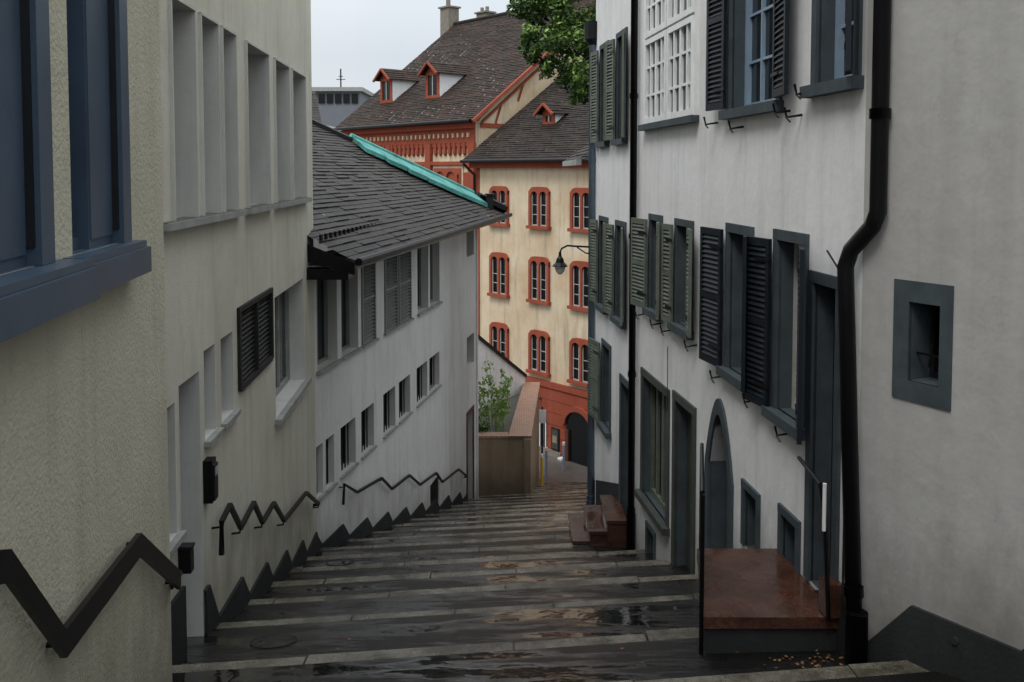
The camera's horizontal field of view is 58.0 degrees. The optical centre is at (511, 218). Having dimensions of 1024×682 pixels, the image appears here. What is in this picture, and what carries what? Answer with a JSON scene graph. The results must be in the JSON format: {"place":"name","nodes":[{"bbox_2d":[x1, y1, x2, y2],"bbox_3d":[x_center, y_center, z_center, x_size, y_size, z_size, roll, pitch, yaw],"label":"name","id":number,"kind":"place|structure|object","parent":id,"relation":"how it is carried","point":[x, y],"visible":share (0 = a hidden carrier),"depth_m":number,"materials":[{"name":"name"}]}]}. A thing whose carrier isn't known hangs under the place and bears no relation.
{"place":"outdoors","nodes":[
{"label":"outdoors","id":0,"kind":"place"},
{"bbox_2d":[311,0,533,120],"label":"sky","id":1,"kind":"structure","parent":0,"point":[359,38],"materials":[{"name":"white"}]},
{"bbox_2d":[538,452,586,482],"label":"street","id":2,"kind":"structure","parent":0,"point":[574,472],"depth_m":35.79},
{"bbox_2d":[539,407,545,453],"bbox_3d":[1.150,8.470,35.270,0.300,2.600,0.117,0,3,0],"label":"sign post","id":3,"kind":"object","parent":2,"relation":"on","point":[542,416],"visible":0.7,"depth_m":35.17,"materials":[{"name":"grey metal"}]},
{"bbox_2d":[545,447,547,476],"bbox_3d":[1.300,9.224,35.031,0.102,1.120,0.102,0,3,0],"label":"street post","id":4,"kind":"object","parent":2,"relation":"on","point":[546,461],"visible":1,"depth_m":35.00,"materials":[{"name":"grey metal"}]},
{"bbox_2d":[562,442,564,470],"bbox_3d":[2.000,9.187,35.730,0.102,1.120,0.102,0,3,0],"label":"street post","id":5,"kind":"object","parent":2,"relation":"on","point":[563,464],"visible":1,"depth_m":35.69,"materials":[{"name":"grey metal"}]},
{"bbox_2d":[172,482,966,681],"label":"stepped alley pavement","id":6,"kind":"structure","parent":0,"point":[656,660],"depth_m":8.32,"materials":[{"name":"grey stone"}]},
{"bbox_2d":[0,0,171,681],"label":"building wall","id":7,"kind":"structure","parent":6,"relation":"on","point":[84,492],"depth_m":4.80,"materials":[{"name":"beige paint"}]},
{"bbox_2d":[0,0,151,342],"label":"blue frame metal part","id":8,"kind":"object","parent":7,"relation":"attached to","point":[46,287],"visible":0.77,"depth_m":4.12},
{"bbox_2d":[19,0,119,247],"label":"dark frame part","id":9,"kind":"object","parent":8,"relation":"attached to","point":[27,122],"visible":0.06,"depth_m":3.95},
{"bbox_2d":[0,533,182,657],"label":"zigzag handrail","id":10,"kind":"object","parent":7,"relation":"attached to","point":[16,579],"visible":0.91,"depth_m":4.26,"materials":[{"name":"black metal"}]},
{"bbox_2d":[167,0,306,636],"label":"window frames","id":11,"kind":"object","parent":6,"relation":"on","point":[216,128],"visible":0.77,"depth_m":8.65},
{"bbox_2d":[163,197,310,223],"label":"mossy ledge part","id":12,"kind":"object","parent":11,"relation":"on","point":[179,219],"visible":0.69,"depth_m":8.73,"materials":[{"name":"grey stone"}]},
{"bbox_2d":[237,287,273,390],"bbox_3d":[-2.869,1.300,10.254,0.115,0.870,1.680,0,3,-3],"label":"window shutter","id":13,"kind":"object","parent":11,"relation":"on","point":[255,336],"visible":0.81,"depth_m":10.22,"materials":[{"name":"black wood"}]},
{"bbox_2d":[275,291,285,387],"bbox_3d":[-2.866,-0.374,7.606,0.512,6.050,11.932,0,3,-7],"label":"window pane","id":14,"kind":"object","parent":11,"relation":"on","point":[282,347],"depth_m":13.11,"materials":[{"name":"black glass"}]},
{"bbox_2d":[159,0,316,635],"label":"building wall","id":15,"kind":"structure","parent":6,"relation":"on","point":[217,274],"depth_m":9.75,"materials":[{"name":"beige paint"}]},
{"bbox_2d":[178,542,194,573],"bbox_3d":[-2.629,2.743,7.470,0.110,0.220,0.100,0,3,-3],"label":"letter box","id":16,"kind":"object","parent":15,"relation":"attached to","point":[185,557],"visible":0.89,"depth_m":7.43,"materials":[{"name":"black metal"}]},
{"bbox_2d":[203,456,218,503],"bbox_3d":[-2.676,2.323,8.223,0.105,0.380,0.140,0,3,-3],"label":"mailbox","id":17,"kind":"object","parent":15,"relation":"attached to","point":[210,480],"visible":1,"depth_m":8.16,"materials":[{"name":"black metal"}]},
{"bbox_2d":[163,198,311,557],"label":"window sills","id":18,"kind":"structure","parent":15,"relation":"attached to","point":[177,540],"depth_m":10.71,"materials":[{"name":"grey stone"}]},
{"bbox_2d":[171,532,318,664],"bbox_3d":[-2.841,4.633,10.432,0.050,4.410,8.263,0,3,-3],"label":"wall base","id":19,"kind":"object","parent":15,"relation":"attached to","point":[241,596],"depth_m":9.07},
{"bbox_2d":[211,491,319,555],"bbox_3d":[-2.849,3.578,11.320,0.124,2.052,5.782,0,3,-3],"label":"zigzag handrail","id":20,"kind":"object","parent":15,"relation":"attached to","point":[231,509],"visible":1,"depth_m":9.66,"materials":[{"name":"black metal"}]},
{"bbox_2d":[250,634,296,647],"bbox_3d":[-2.050,3.629,7.951,0.400,0.082,0.400,0,3,0],"label":"manhole cover","id":21,"kind":"object","parent":6,"relation":"on","point":[272,641],"visible":1,"depth_m":7.95,"materials":[{"name":"metal"}]},
{"bbox_2d":[326,558,353,564],"bbox_3d":[-2.450,4.889,13.174,0.400,0.070,0.400,0,3,0],"label":"manhole cover","id":22,"kind":"object","parent":6,"relation":"on","point":[340,561],"visible":1,"depth_m":13.19,"materials":[{"name":"metal"}]},
{"bbox_2d":[319,492,467,549],"bbox_3d":[-2.158,7.090,20.070,0.050,4.723,10.900,1,3,10],"label":"wall base","id":23,"kind":"object","parent":6,"relation":"on","point":[340,535],"depth_m":17.98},
{"bbox_2d":[317,230,473,504],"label":"window frames","id":24,"kind":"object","parent":6,"relation":"on","point":[332,315],"visible":0.36,"depth_m":17.39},
{"bbox_2d":[317,249,430,359],"bbox_3d":[-2.610,1.399,18.396,0.001,1.580,7.840,1,3,10],"label":"window pane","id":25,"kind":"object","parent":24,"relation":"attached to","point":[320,295],"depth_m":15.36,"materials":[{"name":"black glass"}]},
{"bbox_2d":[316,244,432,364],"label":"window shutters","id":26,"kind":"object","parent":24,"relation":"on","point":[397,303],"visible":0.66,"depth_m":18.10,"materials":[{"name":"grey wood"}]},
{"bbox_2d":[466,404,473,498],"bbox_3d":[-1.299,6.874,25.890,0.303,3.160,0.950,1,3,10],"label":"door","id":27,"kind":"structure","parent":24,"relation":"attached to","point":[469,410],"depth_m":25.49,"materials":[{"name":"grey wood"}]},
{"bbox_2d":[313,215,478,542],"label":"building wall","id":28,"kind":"structure","parent":6,"relation":"on","point":[424,441],"depth_m":19.78,"materials":[{"name":"white paint"}]},
{"bbox_2d":[339,468,467,504],"bbox_3d":[-2.060,5.745,20.308,0.126,3.098,9.662,1,3,10],"label":"zigzag handrail","id":29,"kind":"object","parent":28,"relation":"attached to","point":[388,485],"visible":1,"depth_m":18.40,"materials":[{"name":"black metal"}]},
{"bbox_2d":[307,123,505,259],"bbox_3d":[-5.651,-1.565,21.421,9.004,3.623,14.687,0,3,9],"label":"roof slate part","id":30,"kind":"object","parent":28,"relation":"on","point":[351,180],"visible":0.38,"depth_m":19.73,"materials":[{"name":"grey stone"}]},
{"bbox_2d":[312,119,494,503],"bbox_3d":[-4.418,1.754,21.426,5.351,10.454,13.133,1,3,12],"label":"dark frame part","id":31,"kind":"object","parent":6,"relation":"on","point":[434,484],"visible":0.31,"depth_m":19.47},
{"bbox_2d":[308,218,508,501],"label":"window sills","id":32,"kind":"structure","parent":31,"relation":"attached to","point":[327,368],"depth_m":16.77,"materials":[{"name":"grey stone"}]},
{"bbox_2d":[306,192,511,279],"bbox_3d":[-1.746,0.032,20.872,1.300,0.990,14.748,0,3,9],"label":"black iron part","id":33,"kind":"object","parent":31,"relation":"attached to","point":[334,267],"visible":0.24,"depth_m":13.87,"materials":[{"name":"black metal"}]},
{"bbox_2d":[349,133,486,206],"bbox_3d":[-2.366,-1.272,25.204,4.310,2.027,0.957,-3,4,-44],"label":"verdigris copper part","id":34,"kind":"object","parent":31,"relation":"on","point":[411,167],"visible":1,"depth_m":24.88,"materials":[{"name":"teal metal"}]},
{"bbox_2d":[478,339,524,408],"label":"plaster white part","id":35,"kind":"object","parent":6,"relation":"on","point":[486,353],"visible":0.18,"depth_m":32.95,"materials":[{"name":"white paint"}]},
{"bbox_2d":[478,334,526,376],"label":"dark frame part","id":36,"kind":"object","parent":35,"relation":"on","point":[501,355],"visible":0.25,"depth_m":33.16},
{"bbox_2d":[172,482,929,681],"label":"granite step edging","id":37,"kind":"object","parent":6,"relation":"on","point":[866,669],"visible":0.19,"depth_m":9.95,"materials":[{"name":"grey stone"}]},
{"bbox_2d":[540,454,542,485],"bbox_3d":[1.050,8.826,32.507,0.102,1.120,0.102,0,3,0],"label":"street post","id":38,"kind":"object","parent":37,"relation":"on","point":[541,456],"visible":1,"depth_m":32.46,"materials":[{"name":"yellow metal"}]},
{"bbox_2d":[506,0,595,105],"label":"garden tree","id":39,"kind":"object","parent":6,"relation":"on","point":[557,41],"visible":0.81,"depth_m":20.09,"materials":[{"name":"green plant"}]},
{"bbox_2d":[264,550,842,674],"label":"fallen leaves","id":40,"kind":"object","parent":6,"relation":"on","point":[802,662],"visible":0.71,"depth_m":6.69,"materials":[{"name":"brown plant"}]},
{"bbox_2d":[568,495,625,546],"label":"red granite steps","id":41,"kind":"structure","parent":6,"relation":"on","point":[603,523],"depth_m":14.02,"materials":[{"name":"red stone"}]},
{"bbox_2d":[588,0,630,516],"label":"white corner townhouse","id":42,"kind":"structure","parent":6,"relation":"on","point":[610,67],"depth_m":14.87,"materials":[{"name":"paint"}]},
{"bbox_2d":[552,245,589,273],"bbox_3d":[1.108,0.722,16.360,0.789,0.526,0.280,0,3,0],"label":"street lamp","id":43,"kind":"object","parent":42,"relation":"attached to","point":[559,265],"visible":0.93,"depth_m":16.32,"materials":[{"name":"black metal"}]},
{"bbox_2d":[584,21,596,504],"bbox_3d":[1.420,1.088,16.500,0.304,9.100,0.320,0,3,0],"label":"downpipe","id":44,"kind":"object","parent":42,"relation":"attached to","point":[590,29],"visible":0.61,"depth_m":16.45,"materials":[{"name":"black metal"}]},
{"bbox_2d":[630,0,705,574],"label":"townhouse","id":45,"kind":"structure","parent":6,"relation":"on","point":[667,223],"depth_m":11.47,"materials":[{"name":"paint"}]},
{"bbox_2d":[626,0,637,549],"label":"downpipe","id":46,"kind":"object","parent":45,"relation":"attached to","point":[630,528],"visible":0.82,"depth_m":13.17,"materials":[{"name":"black metal"}]},
{"bbox_2d":[634,367,696,574],"bbox_3d":[1.985,3.286,11.821,0.268,2.400,2.512,-1,3,-10],"label":"door green grey part","id":47,"kind":"structure","parent":45,"relation":"in","point":[662,525],"depth_m":11.38,"materials":[{"name":"wood"}]},
{"bbox_2d":[649,0,690,116],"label":"window pane","id":48,"kind":"structure","parent":45,"relation":"in","point":[685,1],"depth_m":11.38,"materials":[{"name":"black"}]},
{"bbox_2d":[697,548,837,653],"bbox_3d":[1.930,3.417,7.504,1.020,0.990,1.250,0,3,0],"label":"red granite landing","id":49,"kind":"object","parent":6,"relation":"on","point":[760,599],"visible":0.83,"depth_m":7.02,"materials":[{"name":"red stone"}]},
{"bbox_2d":[698,443,704,654],"bbox_3d":[1.530,2.594,7.466,0.034,1.238,1.259,1,3,11],"label":"iron railing","id":50,"kind":"object","parent":49,"relation":"on","point":[701,535],"visible":1,"depth_m":6.87,"materials":[{"name":"black metal"}]},
{"bbox_2d":[699,0,867,656],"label":"white townhouse blue shutters","id":51,"kind":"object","parent":6,"relation":"on","point":[784,118],"visible":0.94,"depth_m":8.04,"materials":[{"name":"paint"}]},
{"bbox_2d":[751,0,853,102],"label":"window pane","id":52,"kind":"structure","parent":51,"relation":"in","point":[756,21],"depth_m":8.83,"materials":[{"name":"blue"}]},
{"bbox_2d":[797,456,830,621],"bbox_3d":[2.290,2.418,7.080,0.091,1.031,0.714,0,3,0],"label":"door handrail","id":53,"kind":"object","parent":51,"relation":"attached to","point":[822,491],"depth_m":6.75,"materials":[{"name":"black metal"}]},
{"bbox_2d":[826,250,843,611],"bbox_3d":[2.372,1.542,6.817,0.032,2.607,0.353,0,3,-7],"label":"wall cable","id":54,"kind":"object","parent":51,"relation":"attached to","point":[842,596],"depth_m":6.71,"materials":[{"name":"black metal"}]},
{"bbox_2d":[837,0,891,665],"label":"downpipe","id":55,"kind":"object","parent":51,"relation":"attached to","point":[856,614],"visible":1,"depth_m":6.40,"materials":[{"name":"black metal"}]},
{"bbox_2d":[859,0,1023,649],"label":"building wall","id":56,"kind":"structure","parent":6,"relation":"on","point":[942,512],"depth_m":5.85,"materials":[{"name":"white paint"}]},
{"bbox_2d":[892,279,953,410],"bbox_3d":[2.820,0.810,6.128,0.312,0.800,0.450,-2,3,-27],"label":"window frame","id":57,"kind":"object","parent":56,"relation":"attached to","point":[912,379],"visible":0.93,"depth_m":6.15,"materials":[{"name":"grey stone"}]},
{"bbox_2d":[916,345,938,367],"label":"black iron part","id":58,"kind":"object","parent":57,"relation":"attached to","point":[931,355],"visible":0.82,"depth_m":6.10,"materials":[{"name":"black metal"}]},
{"bbox_2d":[930,305,939,378],"bbox_3d":[2.912,0.814,6.159,0.060,0.530,0.240,-2,3,-27],"label":"window","id":59,"kind":"structure","parent":57,"relation":"on","point":[935,328],"depth_m":6.24,"materials":[{"name":"black glass"}]},
{"bbox_2d":[868,605,1023,681],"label":"wall base","id":60,"kind":"object","parent":6,"relation":"on","point":[924,639],"depth_m":5.94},
{"label":"ground","id":61,"kind":"structure","parent":0,"visible":0},
{"bbox_2d":[312,92,340,214],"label":"distant grey roof house","id":62,"kind":"structure","parent":61,"relation":"on","point":[315,112],"depth_m":67.70,"materials":[{"name":"paint"}]},
{"bbox_2d":[312,91,375,130],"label":"distant concrete part","id":63,"kind":"object","parent":61,"relation":"on","point":[333,114],"visible":0.07,"depth_m":117.44,"materials":[{"name":"grey concrete"}]},
{"bbox_2d":[316,94,357,102],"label":"windows","id":64,"kind":"structure","parent":63,"relation":"attached to","point":[346,98],"depth_m":117.21,"materials":[{"name":"black glass"}]},
{"bbox_2d":[312,87,373,96],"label":"roof edge","id":65,"kind":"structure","parent":63,"relation":"on","point":[365,91],"depth_m":116.81,"materials":[{"name":"white metal"}]},
{"bbox_2d":[336,69,344,86],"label":"antenna","id":66,"kind":"object","parent":65,"relation":"on","point":[340,76],"visible":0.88,"depth_m":124.14,"materials":[{"name":"grey metal"}]},
{"bbox_2d":[333,0,595,190],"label":"red frieze townhouse","id":67,"kind":"structure","parent":61,"relation":"on","point":[442,144],"depth_m":47.22,"materials":[{"name":"beige paint"}]},
{"bbox_2d":[478,382,539,496],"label":"parapet wall with brick cap","id":68,"kind":"structure","parent":61,"relation":"on","point":[508,464],"depth_m":27.95,"materials":[{"name":"beige paint"}]},
{"bbox_2d":[478,394,519,433],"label":"planting bed soil","id":69,"kind":"structure","parent":68,"relation":"in","point":[513,402],"depth_m":30.89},
{"bbox_2d":[478,416,489,432],"bbox_3d":[-1.005,6.499,28.471,0.690,0.868,0.668,0,3,0],"label":"ivy on garden wall","id":70,"kind":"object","parent":69,"relation":"on","point":[482,426],"visible":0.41,"depth_m":28.44,"materials":[{"name":"green plant"}]},
{"bbox_2d":[478,360,516,431],"bbox_3d":[-0.508,5.683,29.168,1.263,2.201,1.668,1,3,10],"label":"bamboo shrub","id":71,"kind":"object","parent":69,"relation":"on","point":[501,404],"visible":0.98,"depth_m":29.00,"materials":[{"name":"green plant"}]},
{"bbox_2d":[469,103,588,456],"bbox_3d":[5.930,2.989,39.425,9.250,15.904,13.350,-3,4,-40],"label":"red sandstone part","id":72,"kind":"object","parent":61,"relation":"on","point":[559,403],"visible":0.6,"depth_m":37.94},
{"bbox_2d":[463,58,588,159],"bbox_3d":[5.376,-5.386,38.613,8.571,5.892,13.500,-3,4,-40],"label":"roof tiles dark part","id":73,"kind":"object","parent":72,"relation":"on","point":[521,144],"visible":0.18,"depth_m":39.82,"materials":[{"name":"tile"}]},
{"bbox_2d":[460,158,587,193],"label":"black iron part","id":74,"kind":"object","parent":73,"relation":"attached to","point":[508,160],"visible":0.56,"depth_m":38.80,"materials":[{"name":"black metal"}]},
{"bbox_2d":[480,168,588,390],"bbox_3d":[6.138,2.130,39.327,9.000,9.030,13.000,-3,4,-40],"label":"building facade","id":75,"kind":"object","parent":72,"relation":"on","point":[518,243],"visible":0.14,"depth_m":38.58,"materials":[{"name":"beige paint"}]},
{"bbox_2d":[492,115,587,382],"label":"window frames","id":76,"kind":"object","parent":72,"relation":"on","point":[541,279],"visible":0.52,"depth_m":38.05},
{"bbox_2d":[493,115,588,466],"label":"window panes","id":77,"kind":"structure","parent":72,"relation":"attached to","point":[576,424],"depth_m":36.93,"materials":[{"name":"black glass"}]},
{"bbox_2d":[565,429,569,461],"bbox_3d":[2.213,9.519,37.149,0.100,2.100,0.180,-3,4,-40],"label":"door frame","id":78,"kind":"structure","parent":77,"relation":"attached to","point":[567,445],"depth_m":37.08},
{"bbox_2d":[539,446,561,457],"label":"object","id":79,"kind":"object","parent":72,"relation":"attached to","point":[554,453],"visible":0.21,"depth_m":37.81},
{"bbox_2d":[551,427,559,450],"bbox_3d":[1.762,8.989,37.703,0.075,0.900,0.450,-3,4,-40],"label":"notice board","id":80,"kind":"object","parent":72,"relation":"attached to","point":[555,438],"visible":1,"depth_m":37.64,"materials":[{"name":"beige paint"}]},
{"bbox_2d":[552,429,557,449],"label":"door green grey part","id":81,"kind":"structure","parent":80,"relation":"in","point":[554,432],"depth_m":37.65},
{"bbox_2d":[539,114,579,460],"bbox_3d":[3.851,3.291,37.044,3.234,15.550,10.693,-2,4,-37],"label":"white paint part","id":82,"kind":"object","parent":72,"relation":"attached to","point":[558,117],"visible":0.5,"depth_m":38.29,"materials":[{"name":"white paint"}]},
{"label":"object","id":83,"kind":"object","parent":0,"visible":0},
{"bbox_2d":[563,156,588,165],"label":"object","id":84,"kind":"structure","parent":83,"relation":"on","point":[575,162],"depth_m":22.92,"materials":[{"name":"grey metal"}]},
{"bbox_2d":[565,143,588,160],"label":"roof slate part","id":85,"kind":"object","parent":84,"relation":"on","point":[581,152],"visible":0.17,"depth_m":24.77,"materials":[{"name":"grey stone"}]}
]}

